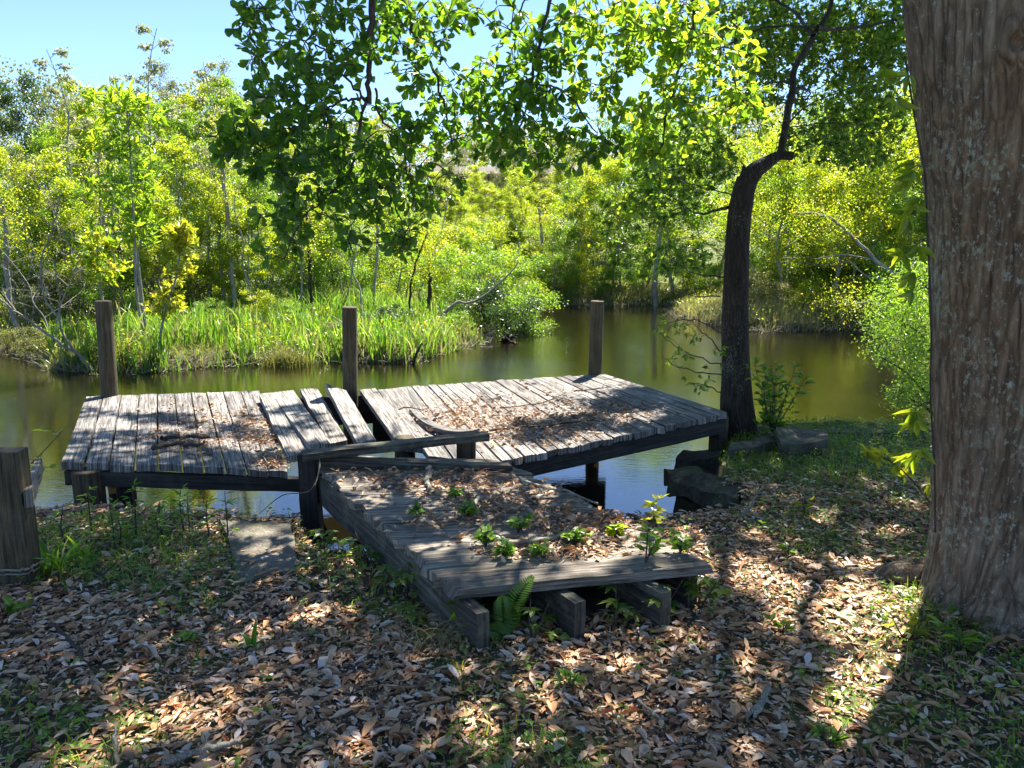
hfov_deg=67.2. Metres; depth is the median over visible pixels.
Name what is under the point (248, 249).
young tree
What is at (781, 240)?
slender tree
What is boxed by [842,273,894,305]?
shrub
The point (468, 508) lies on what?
seedling
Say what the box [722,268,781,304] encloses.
shrub
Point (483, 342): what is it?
waterline brush
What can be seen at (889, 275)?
shrub
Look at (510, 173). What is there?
young tree
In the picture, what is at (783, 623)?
weed
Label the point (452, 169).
olive tree
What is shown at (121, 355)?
dry bush
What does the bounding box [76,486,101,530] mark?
stalk weed
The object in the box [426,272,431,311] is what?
stump
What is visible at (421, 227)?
shrub
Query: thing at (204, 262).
young tree
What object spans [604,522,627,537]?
seedling
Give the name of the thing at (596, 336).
round post
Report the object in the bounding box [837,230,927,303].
shrub
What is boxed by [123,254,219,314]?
shrub
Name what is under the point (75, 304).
shrub
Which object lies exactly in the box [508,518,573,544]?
stick
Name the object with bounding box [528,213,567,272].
bare tree
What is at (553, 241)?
shrub
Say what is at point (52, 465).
leafy spray
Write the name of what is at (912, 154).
spreading tree
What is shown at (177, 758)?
stick
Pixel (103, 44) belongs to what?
sky
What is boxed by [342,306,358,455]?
round post
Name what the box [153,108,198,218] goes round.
young tree
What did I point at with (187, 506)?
stalk weed
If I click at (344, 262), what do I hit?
slender tree
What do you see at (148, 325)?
dry bush
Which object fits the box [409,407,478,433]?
curled plank
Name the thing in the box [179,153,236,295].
slender tree
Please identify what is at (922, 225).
spreading tree
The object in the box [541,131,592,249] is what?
young tree
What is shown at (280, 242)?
slender tree
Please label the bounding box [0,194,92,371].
bare sapling
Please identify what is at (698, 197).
slender tree
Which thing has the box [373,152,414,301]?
slender tree
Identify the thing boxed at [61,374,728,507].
wooden dock
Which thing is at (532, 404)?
stick
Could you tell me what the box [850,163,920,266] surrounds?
spreading tree
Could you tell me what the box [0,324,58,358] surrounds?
shrub
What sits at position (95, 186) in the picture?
evergreen tree
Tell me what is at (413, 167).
olive tree
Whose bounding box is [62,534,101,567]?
grass clump
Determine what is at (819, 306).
shrub
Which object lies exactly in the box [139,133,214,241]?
young tree
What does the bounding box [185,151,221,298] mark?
slender tree
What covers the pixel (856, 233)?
slender tree
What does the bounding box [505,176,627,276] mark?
spreading tree
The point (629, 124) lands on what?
spreading tree
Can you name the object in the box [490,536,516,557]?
seedling
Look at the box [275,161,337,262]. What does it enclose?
evergreen tree
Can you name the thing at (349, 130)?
distant wood
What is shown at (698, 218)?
spreading tree
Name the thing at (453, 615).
seedling
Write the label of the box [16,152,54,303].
slender tree
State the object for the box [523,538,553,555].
seedling
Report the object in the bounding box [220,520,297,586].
concrete slab
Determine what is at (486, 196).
olive tree
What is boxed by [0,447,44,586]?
fence post
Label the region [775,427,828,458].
raised block
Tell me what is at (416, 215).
young tree
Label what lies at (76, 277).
shrub
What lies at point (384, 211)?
young tree
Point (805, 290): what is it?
shrub
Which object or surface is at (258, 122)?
young tree
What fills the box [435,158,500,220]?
bare tree
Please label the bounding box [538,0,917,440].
bent tree
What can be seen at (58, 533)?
stalk weed
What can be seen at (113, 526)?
stalk weed
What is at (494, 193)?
young tree
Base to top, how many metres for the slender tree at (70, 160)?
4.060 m
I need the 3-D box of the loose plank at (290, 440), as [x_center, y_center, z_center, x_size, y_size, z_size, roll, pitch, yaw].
[-1.814,0.306,6.065,0.164,0.162,1.782,-5,12,-23]
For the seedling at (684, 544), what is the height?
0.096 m
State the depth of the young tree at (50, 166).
16.43 m
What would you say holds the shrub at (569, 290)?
on the ground at (590, 596)
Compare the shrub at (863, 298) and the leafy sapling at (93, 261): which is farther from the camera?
the shrub at (863, 298)
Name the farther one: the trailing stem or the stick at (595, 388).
the stick at (595, 388)
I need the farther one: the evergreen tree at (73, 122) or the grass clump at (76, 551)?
the evergreen tree at (73, 122)
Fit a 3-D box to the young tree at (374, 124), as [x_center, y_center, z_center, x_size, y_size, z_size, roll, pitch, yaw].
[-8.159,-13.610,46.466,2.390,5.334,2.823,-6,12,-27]
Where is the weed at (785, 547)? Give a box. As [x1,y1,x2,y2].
[777,542,796,555]
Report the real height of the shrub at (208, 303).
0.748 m
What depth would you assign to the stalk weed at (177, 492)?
4.22 m
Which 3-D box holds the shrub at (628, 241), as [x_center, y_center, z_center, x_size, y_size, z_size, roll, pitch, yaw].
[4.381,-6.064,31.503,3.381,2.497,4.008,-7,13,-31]
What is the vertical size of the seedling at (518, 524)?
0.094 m
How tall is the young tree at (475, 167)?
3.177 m
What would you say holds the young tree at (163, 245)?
on the ground at (590, 596)
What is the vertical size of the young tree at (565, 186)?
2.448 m
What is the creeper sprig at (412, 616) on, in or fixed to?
on the ground at (590, 596)
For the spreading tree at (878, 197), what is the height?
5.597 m
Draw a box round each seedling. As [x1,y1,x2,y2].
[0,595,32,616]
[169,629,199,641]
[407,499,427,514]
[444,597,493,620]
[448,487,464,497]
[455,500,480,516]
[472,523,498,546]
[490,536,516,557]
[504,513,534,532]
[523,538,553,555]
[560,526,592,544]
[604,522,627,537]
[634,522,681,562]
[641,494,667,529]
[666,533,693,553]
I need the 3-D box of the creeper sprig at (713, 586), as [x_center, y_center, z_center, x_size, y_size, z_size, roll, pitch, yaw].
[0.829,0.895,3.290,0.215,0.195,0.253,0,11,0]
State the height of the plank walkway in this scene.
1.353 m
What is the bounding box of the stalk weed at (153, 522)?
[145,513,168,546]
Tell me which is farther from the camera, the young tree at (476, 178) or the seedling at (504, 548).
the young tree at (476, 178)
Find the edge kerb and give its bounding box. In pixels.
[827,428,909,435]
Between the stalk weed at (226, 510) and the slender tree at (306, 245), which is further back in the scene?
the slender tree at (306, 245)
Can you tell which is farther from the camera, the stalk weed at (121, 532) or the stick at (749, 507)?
the stick at (749, 507)
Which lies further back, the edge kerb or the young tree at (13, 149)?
the young tree at (13, 149)
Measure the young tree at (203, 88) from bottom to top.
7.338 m
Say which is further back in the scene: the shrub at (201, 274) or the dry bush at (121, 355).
the shrub at (201, 274)
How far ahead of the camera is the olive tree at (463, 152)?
47.06 m
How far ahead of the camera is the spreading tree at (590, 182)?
25.90 m
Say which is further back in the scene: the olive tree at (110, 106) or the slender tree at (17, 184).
the olive tree at (110, 106)
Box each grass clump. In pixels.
[2,531,97,577]
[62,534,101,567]
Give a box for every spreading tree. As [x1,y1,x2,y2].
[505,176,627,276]
[546,150,679,283]
[576,95,741,252]
[601,120,723,294]
[665,136,799,287]
[701,79,805,197]
[703,130,868,303]
[705,156,831,294]
[713,95,916,245]
[736,115,833,219]
[754,184,863,295]
[760,152,910,305]
[799,119,926,297]
[805,189,885,281]
[808,179,927,300]
[822,82,916,175]
[835,117,926,264]
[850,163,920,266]
[862,149,925,255]
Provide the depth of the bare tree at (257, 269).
17.98 m
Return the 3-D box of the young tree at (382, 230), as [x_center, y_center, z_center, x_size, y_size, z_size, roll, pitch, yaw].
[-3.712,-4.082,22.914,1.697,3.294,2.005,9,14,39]
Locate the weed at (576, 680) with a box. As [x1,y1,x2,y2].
[551,668,587,687]
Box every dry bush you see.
[76,313,168,372]
[119,305,171,342]
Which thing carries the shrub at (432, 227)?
on the ground at (590, 596)
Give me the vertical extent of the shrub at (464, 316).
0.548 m
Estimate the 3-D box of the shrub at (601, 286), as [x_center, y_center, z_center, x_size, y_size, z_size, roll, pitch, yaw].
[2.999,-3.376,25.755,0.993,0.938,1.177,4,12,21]
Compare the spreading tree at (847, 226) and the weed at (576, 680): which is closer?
the weed at (576, 680)
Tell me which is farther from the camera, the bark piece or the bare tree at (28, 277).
the bare tree at (28, 277)
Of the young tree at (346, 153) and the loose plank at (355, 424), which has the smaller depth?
the loose plank at (355, 424)
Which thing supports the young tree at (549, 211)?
on the ground at (590, 596)
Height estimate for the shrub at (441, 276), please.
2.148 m
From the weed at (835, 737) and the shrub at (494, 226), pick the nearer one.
the weed at (835, 737)
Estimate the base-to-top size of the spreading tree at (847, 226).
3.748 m
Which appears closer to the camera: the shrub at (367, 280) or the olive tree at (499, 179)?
the shrub at (367, 280)
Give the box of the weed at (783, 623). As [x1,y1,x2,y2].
[761,612,795,634]
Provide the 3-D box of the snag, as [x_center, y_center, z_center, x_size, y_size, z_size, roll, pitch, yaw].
[-1.665,-0.490,13.546,0.211,0.495,0.080,0,11,0]
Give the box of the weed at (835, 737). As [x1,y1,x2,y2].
[808,716,849,747]
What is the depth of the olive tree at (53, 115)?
32.67 m
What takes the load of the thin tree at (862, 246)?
on the ground at (590, 596)
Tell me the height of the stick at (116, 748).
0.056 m
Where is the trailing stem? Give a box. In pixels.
[259,458,320,513]
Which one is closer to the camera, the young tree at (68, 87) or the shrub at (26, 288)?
the shrub at (26, 288)
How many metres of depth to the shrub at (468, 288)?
18.19 m
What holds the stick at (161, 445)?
on the wooden dock
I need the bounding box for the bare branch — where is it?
[437,263,517,318]
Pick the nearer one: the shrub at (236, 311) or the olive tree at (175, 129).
the shrub at (236, 311)
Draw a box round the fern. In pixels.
[489,575,534,639]
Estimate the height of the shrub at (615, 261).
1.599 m
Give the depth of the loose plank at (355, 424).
6.10 m
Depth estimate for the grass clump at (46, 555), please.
3.73 m
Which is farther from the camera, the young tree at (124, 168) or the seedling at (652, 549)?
the young tree at (124, 168)
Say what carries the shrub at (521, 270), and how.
on the ground at (590, 596)
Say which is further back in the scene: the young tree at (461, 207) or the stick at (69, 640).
the young tree at (461, 207)
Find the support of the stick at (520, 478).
on the plank walkway
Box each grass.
[0,235,929,373]
[0,415,1023,767]
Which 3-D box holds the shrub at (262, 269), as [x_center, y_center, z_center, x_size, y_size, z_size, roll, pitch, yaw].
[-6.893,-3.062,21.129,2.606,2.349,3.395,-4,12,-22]
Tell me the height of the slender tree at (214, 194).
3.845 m
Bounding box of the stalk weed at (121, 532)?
[109,513,129,545]
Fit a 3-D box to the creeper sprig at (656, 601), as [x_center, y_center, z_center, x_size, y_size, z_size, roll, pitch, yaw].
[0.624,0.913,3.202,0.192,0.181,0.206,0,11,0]
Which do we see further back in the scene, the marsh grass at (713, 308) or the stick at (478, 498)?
the marsh grass at (713, 308)
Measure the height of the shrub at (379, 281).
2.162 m
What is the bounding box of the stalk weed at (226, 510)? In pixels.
[215,491,239,543]
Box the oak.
[203,0,1023,643]
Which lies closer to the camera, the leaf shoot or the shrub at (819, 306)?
the leaf shoot
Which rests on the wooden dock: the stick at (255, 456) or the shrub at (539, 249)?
the stick at (255, 456)
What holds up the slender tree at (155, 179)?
on the ground at (590, 596)
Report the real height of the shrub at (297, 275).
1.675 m
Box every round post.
[94,300,118,469]
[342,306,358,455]
[588,300,603,374]
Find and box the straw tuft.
[370,598,492,666]
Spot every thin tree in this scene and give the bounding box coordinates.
[0,165,50,334]
[59,116,138,313]
[176,80,267,307]
[182,163,267,306]
[260,183,335,315]
[356,157,418,312]
[383,205,465,314]
[520,187,563,286]
[640,185,685,305]
[769,186,920,311]
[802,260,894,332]
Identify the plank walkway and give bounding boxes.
[297,431,713,653]
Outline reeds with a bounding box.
[39,278,484,373]
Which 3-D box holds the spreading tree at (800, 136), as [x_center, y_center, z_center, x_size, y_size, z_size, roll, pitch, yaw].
[10.210,-6.573,26.652,7.191,6.573,5.317,2,11,8]
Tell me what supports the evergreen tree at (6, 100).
on the ground at (590, 596)
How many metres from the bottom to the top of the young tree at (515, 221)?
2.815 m
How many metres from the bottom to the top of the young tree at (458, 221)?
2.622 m
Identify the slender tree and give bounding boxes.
[0,157,61,304]
[1,151,51,318]
[14,157,98,295]
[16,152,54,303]
[42,153,85,307]
[77,151,155,291]
[85,161,132,313]
[125,153,165,304]
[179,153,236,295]
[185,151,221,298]
[192,150,252,289]
[212,155,269,313]
[273,184,327,296]
[277,155,316,305]
[327,185,368,304]
[328,171,377,314]
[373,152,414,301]
[418,159,472,300]
[507,175,531,256]
[552,103,610,268]
[599,184,620,266]
[601,182,634,280]
[690,113,718,251]
[719,159,770,283]
[776,161,809,300]
[829,179,885,297]
[836,121,873,292]
[885,145,926,301]
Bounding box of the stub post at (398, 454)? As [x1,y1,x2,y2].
[394,434,414,457]
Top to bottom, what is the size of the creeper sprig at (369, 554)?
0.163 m
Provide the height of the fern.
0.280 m
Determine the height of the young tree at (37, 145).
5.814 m
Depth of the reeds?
14.16 m
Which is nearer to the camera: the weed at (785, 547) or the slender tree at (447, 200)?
the weed at (785, 547)
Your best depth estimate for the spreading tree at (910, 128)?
20.76 m
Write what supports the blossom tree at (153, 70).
on the ground at (590, 596)
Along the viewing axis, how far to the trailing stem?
4.49 m
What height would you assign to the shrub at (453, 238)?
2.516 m
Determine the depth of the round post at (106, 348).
6.76 m
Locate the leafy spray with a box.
[30,428,64,470]
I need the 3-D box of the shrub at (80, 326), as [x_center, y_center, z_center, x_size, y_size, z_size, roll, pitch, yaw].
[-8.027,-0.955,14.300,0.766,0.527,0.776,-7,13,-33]
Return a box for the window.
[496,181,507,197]
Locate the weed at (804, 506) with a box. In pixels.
[794,496,814,515]
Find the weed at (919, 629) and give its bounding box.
[881,611,929,642]
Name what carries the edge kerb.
on the ground at (590, 596)
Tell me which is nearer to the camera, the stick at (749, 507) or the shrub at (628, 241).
the stick at (749, 507)
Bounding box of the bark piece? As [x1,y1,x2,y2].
[423,469,433,490]
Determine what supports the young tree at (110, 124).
on the ground at (590, 596)
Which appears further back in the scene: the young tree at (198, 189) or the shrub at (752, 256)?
the young tree at (198, 189)
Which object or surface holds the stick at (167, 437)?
on the wooden dock
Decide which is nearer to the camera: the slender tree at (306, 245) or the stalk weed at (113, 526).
the stalk weed at (113, 526)
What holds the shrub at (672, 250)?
on the ground at (590, 596)
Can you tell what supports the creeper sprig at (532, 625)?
on the ground at (590, 596)
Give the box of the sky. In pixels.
[0,0,910,199]
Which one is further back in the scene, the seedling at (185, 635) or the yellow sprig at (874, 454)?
the yellow sprig at (874, 454)
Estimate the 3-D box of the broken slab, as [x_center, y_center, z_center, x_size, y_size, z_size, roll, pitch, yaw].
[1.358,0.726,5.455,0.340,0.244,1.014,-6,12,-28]
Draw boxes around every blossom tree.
[27,46,106,179]
[84,75,145,238]
[119,21,189,185]
[185,60,245,243]
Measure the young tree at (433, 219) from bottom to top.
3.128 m
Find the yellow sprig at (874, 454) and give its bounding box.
[859,443,930,504]
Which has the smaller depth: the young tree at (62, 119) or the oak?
the oak
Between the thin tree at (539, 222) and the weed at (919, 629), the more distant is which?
the thin tree at (539, 222)
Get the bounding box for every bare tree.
[0,208,114,331]
[0,209,74,326]
[207,214,311,304]
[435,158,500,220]
[479,163,522,219]
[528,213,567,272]
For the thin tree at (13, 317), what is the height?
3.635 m
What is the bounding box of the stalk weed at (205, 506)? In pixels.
[196,496,218,536]
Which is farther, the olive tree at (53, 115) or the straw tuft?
the olive tree at (53, 115)
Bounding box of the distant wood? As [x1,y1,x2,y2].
[0,55,912,200]
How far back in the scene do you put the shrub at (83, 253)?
18.64 m
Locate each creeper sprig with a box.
[308,528,339,548]
[338,532,383,566]
[374,559,420,599]
[390,603,429,627]
[502,592,561,640]
[597,584,644,628]
[639,579,683,615]
[678,575,732,608]
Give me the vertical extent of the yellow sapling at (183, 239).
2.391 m
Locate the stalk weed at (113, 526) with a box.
[102,499,126,552]
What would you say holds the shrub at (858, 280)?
on the ground at (590, 596)
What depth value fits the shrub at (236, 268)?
20.31 m
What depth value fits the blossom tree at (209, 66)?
22.97 m
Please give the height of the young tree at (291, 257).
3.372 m
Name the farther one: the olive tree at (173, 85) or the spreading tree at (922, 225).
the olive tree at (173, 85)
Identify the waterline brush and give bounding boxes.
[0,299,929,374]
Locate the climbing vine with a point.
(906, 224)
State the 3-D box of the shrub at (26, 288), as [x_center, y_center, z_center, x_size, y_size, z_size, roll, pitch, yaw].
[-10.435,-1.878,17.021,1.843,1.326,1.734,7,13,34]
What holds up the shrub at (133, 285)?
on the ground at (590, 596)
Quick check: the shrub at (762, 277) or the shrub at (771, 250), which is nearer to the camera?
the shrub at (762, 277)
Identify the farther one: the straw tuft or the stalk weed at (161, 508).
the stalk weed at (161, 508)
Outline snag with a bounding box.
[412,342,422,363]
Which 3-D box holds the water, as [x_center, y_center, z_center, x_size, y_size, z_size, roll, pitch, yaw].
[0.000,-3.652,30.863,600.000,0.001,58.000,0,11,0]
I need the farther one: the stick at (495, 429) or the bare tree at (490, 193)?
the bare tree at (490, 193)
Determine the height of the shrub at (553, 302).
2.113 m
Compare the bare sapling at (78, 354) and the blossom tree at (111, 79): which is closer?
the bare sapling at (78, 354)
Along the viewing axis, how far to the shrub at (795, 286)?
21.93 m
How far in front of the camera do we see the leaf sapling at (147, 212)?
13.67 m
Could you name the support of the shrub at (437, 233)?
on the ground at (590, 596)
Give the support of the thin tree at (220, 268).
on the ground at (590, 596)
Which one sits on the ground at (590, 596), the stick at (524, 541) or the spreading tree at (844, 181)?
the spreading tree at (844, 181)
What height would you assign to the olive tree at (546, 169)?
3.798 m
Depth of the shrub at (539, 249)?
26.47 m
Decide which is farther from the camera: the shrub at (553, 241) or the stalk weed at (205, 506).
the shrub at (553, 241)
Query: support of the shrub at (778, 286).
on the ground at (590, 596)
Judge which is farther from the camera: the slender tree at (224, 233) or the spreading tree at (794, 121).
the spreading tree at (794, 121)
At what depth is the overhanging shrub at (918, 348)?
8.44 m
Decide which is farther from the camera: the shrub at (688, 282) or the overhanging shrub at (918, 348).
the shrub at (688, 282)
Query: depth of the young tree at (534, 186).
33.69 m
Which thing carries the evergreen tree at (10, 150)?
on the ground at (590, 596)
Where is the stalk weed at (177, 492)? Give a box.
[168,484,189,530]
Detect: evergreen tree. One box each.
[0,69,53,231]
[0,142,95,270]
[45,101,95,187]
[74,158,152,238]
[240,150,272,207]
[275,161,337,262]
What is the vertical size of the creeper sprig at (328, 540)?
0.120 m
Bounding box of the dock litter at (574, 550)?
[116,377,691,562]
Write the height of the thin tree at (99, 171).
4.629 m
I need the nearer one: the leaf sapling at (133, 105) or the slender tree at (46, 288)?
the leaf sapling at (133, 105)
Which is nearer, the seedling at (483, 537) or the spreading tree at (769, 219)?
the seedling at (483, 537)
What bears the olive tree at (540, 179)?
on the ground at (590, 596)
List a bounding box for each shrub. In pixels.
[0,221,108,315]
[0,225,53,310]
[0,241,22,308]
[0,273,75,320]
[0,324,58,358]
[16,267,129,325]
[20,226,156,309]
[63,233,200,313]
[64,250,164,325]
[68,320,93,339]
[115,330,154,348]
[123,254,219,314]
[151,236,244,302]
[156,252,243,308]
[190,297,227,317]
[198,239,283,294]
[205,307,243,327]
[213,230,304,296]
[215,254,278,308]
[238,287,295,320]
[258,254,330,302]
[260,219,374,300]
[264,298,325,324]
[316,231,388,303]
[324,320,341,339]
[342,234,411,297]
[357,215,429,279]
[359,303,415,327]
[372,247,436,302]
[387,220,462,295]
[407,233,495,308]
[410,216,454,256]
[423,211,509,262]
[425,244,503,320]
[433,273,551,337]
[440,310,469,330]
[453,217,530,284]
[456,237,568,326]
[461,218,527,268]
[482,211,572,262]
[490,278,562,336]
[497,262,551,311]
[520,241,572,284]
[521,219,594,270]
[523,246,580,293]
[547,239,609,290]
[551,209,632,267]
[561,284,576,295]
[588,216,657,261]
[588,271,613,294]
[598,247,641,289]
[618,241,669,285]
[627,216,713,261]
[668,252,716,291]
[684,261,723,293]
[722,244,803,293]
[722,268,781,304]
[744,356,815,432]
[749,220,809,276]
[749,280,799,305]
[750,231,851,295]
[780,278,827,308]
[781,223,875,300]
[783,233,883,291]
[801,240,902,296]
[811,301,835,316]
[818,285,864,308]
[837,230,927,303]
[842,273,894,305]
[846,242,932,420]
[847,293,874,313]
[864,259,927,307]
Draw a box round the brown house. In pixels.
[429,163,579,210]
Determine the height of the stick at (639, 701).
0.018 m
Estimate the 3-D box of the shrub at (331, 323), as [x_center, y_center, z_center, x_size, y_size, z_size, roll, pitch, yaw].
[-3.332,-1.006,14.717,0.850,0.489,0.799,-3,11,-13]
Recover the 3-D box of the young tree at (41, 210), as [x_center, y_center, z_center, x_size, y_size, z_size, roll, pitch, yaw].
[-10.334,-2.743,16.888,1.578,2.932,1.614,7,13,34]
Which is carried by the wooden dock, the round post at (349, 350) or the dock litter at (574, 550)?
the dock litter at (574, 550)
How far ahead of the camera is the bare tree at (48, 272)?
14.85 m
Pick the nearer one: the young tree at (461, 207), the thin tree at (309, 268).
the thin tree at (309, 268)
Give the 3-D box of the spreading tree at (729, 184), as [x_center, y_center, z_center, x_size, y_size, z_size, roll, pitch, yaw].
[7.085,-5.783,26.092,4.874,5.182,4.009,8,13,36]
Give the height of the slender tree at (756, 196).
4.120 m
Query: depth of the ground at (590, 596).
2.98 m
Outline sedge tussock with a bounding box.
[242,328,327,368]
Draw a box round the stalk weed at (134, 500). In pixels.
[120,478,145,534]
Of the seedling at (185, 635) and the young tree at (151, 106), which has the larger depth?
the young tree at (151, 106)
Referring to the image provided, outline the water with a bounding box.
[0,305,932,564]
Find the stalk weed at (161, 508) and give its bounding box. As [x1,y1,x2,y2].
[150,495,169,538]
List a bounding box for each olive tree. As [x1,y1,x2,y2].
[22,98,84,191]
[85,84,129,182]
[133,89,194,182]
[136,58,204,221]
[193,55,259,211]
[396,156,441,270]
[432,156,466,225]
[443,137,467,166]
[458,147,479,166]
[480,134,537,206]
[480,153,522,209]
[503,138,556,202]
[527,152,565,217]
[545,142,582,220]
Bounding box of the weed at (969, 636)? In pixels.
[925,613,987,651]
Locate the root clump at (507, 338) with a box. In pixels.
[499,332,518,343]
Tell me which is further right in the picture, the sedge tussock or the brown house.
the brown house
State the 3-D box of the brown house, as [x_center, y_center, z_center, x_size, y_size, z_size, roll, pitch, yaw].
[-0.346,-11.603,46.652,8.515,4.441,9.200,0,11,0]
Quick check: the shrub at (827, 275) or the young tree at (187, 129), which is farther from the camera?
the young tree at (187, 129)
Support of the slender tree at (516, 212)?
on the ground at (590, 596)
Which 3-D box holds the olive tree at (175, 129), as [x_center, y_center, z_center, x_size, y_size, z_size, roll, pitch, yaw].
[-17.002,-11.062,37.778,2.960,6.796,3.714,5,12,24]
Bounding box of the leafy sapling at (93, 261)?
[67,225,133,299]
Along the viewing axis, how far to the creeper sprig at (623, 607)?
3.15 m
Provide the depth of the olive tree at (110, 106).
35.36 m
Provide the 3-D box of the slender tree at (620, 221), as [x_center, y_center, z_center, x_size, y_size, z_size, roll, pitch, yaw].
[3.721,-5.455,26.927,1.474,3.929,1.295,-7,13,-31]
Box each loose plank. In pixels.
[259,392,307,462]
[271,390,329,448]
[300,389,347,446]
[325,383,375,443]
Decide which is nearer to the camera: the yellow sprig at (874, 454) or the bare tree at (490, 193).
the yellow sprig at (874, 454)
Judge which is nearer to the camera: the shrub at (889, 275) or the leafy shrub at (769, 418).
the leafy shrub at (769, 418)
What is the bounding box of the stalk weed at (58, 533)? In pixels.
[45,499,76,549]
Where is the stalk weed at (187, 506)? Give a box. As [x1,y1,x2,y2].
[176,491,200,531]
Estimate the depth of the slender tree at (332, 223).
16.29 m
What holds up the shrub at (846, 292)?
on the ground at (590, 596)
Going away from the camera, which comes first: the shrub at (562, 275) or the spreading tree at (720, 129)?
the shrub at (562, 275)
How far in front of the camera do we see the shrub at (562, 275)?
25.52 m
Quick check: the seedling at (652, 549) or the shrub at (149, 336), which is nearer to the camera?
the seedling at (652, 549)
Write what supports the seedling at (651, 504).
on the plank walkway
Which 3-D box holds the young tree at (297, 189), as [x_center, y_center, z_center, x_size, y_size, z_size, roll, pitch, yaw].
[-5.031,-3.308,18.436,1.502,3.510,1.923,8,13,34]
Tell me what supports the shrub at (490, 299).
on the ground at (590, 596)
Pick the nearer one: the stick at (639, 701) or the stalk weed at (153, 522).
the stick at (639, 701)
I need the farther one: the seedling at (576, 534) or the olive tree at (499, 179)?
the olive tree at (499, 179)
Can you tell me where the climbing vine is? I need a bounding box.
[873,55,936,532]
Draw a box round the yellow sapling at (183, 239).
[139,217,199,353]
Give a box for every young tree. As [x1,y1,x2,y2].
[0,140,41,227]
[0,149,37,310]
[1,191,82,318]
[2,144,121,311]
[12,118,87,215]
[24,184,103,303]
[26,111,102,206]
[40,70,128,209]
[62,103,142,234]
[94,150,181,311]
[117,191,198,307]
[119,183,182,304]
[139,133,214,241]
[140,93,187,257]
[145,96,230,222]
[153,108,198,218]
[165,169,244,301]
[179,75,219,240]
[180,136,252,238]
[189,67,277,237]
[199,101,275,238]
[207,195,295,302]
[209,164,293,294]
[258,126,312,222]
[267,171,332,292]
[288,186,347,293]
[299,119,333,232]
[304,194,362,294]
[304,200,369,299]
[310,150,379,292]
[320,120,361,182]
[355,115,393,176]
[355,150,418,280]
[356,192,418,294]
[389,196,432,275]
[405,198,448,252]
[427,167,455,224]
[432,181,474,241]
[440,197,473,244]
[455,169,492,223]
[456,231,478,281]
[465,161,491,220]
[468,182,505,234]
[482,220,512,267]
[486,187,512,230]
[499,165,539,264]
[499,165,542,221]
[501,197,530,248]
[525,122,563,220]
[525,158,553,214]
[539,183,571,234]
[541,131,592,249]
[554,176,573,221]
[571,149,613,265]
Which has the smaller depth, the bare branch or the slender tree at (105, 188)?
the bare branch
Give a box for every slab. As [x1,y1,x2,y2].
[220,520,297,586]
[664,466,739,510]
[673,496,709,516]
[674,450,722,496]
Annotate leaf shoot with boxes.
[241,614,258,649]
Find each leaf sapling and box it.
[78,78,179,332]
[114,196,161,330]
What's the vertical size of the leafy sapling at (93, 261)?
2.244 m
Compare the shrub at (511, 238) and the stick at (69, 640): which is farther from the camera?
the shrub at (511, 238)
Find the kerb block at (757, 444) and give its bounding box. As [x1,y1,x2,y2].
[728,436,777,458]
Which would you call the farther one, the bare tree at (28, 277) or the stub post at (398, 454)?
the bare tree at (28, 277)
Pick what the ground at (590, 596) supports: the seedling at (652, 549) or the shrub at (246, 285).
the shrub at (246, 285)
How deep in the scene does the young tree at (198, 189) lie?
27.08 m
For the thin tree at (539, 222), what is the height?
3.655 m
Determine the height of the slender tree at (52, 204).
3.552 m
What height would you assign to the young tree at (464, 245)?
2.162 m
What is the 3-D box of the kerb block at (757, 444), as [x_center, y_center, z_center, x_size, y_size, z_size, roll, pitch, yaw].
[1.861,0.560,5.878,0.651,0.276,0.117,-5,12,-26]
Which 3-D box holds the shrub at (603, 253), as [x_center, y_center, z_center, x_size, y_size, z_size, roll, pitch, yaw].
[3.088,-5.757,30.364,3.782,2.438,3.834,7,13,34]
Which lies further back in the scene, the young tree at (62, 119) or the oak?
the young tree at (62, 119)
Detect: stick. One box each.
[48,622,84,661]
[112,727,120,765]
[151,436,205,450]
[159,435,209,440]
[159,739,240,766]
[252,447,277,459]
[474,489,481,505]
[479,416,595,431]
[500,393,564,407]
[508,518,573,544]
[518,476,598,504]
[574,384,623,391]
[637,699,667,720]
[729,493,757,517]
[745,684,771,720]
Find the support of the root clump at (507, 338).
in the water
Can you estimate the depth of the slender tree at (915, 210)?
19.14 m
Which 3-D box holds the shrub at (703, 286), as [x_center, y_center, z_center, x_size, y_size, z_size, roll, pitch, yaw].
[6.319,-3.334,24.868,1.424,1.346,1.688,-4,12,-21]
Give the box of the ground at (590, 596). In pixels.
[0,200,1023,767]
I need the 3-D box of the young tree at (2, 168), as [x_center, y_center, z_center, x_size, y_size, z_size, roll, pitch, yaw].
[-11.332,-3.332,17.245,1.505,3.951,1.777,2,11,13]

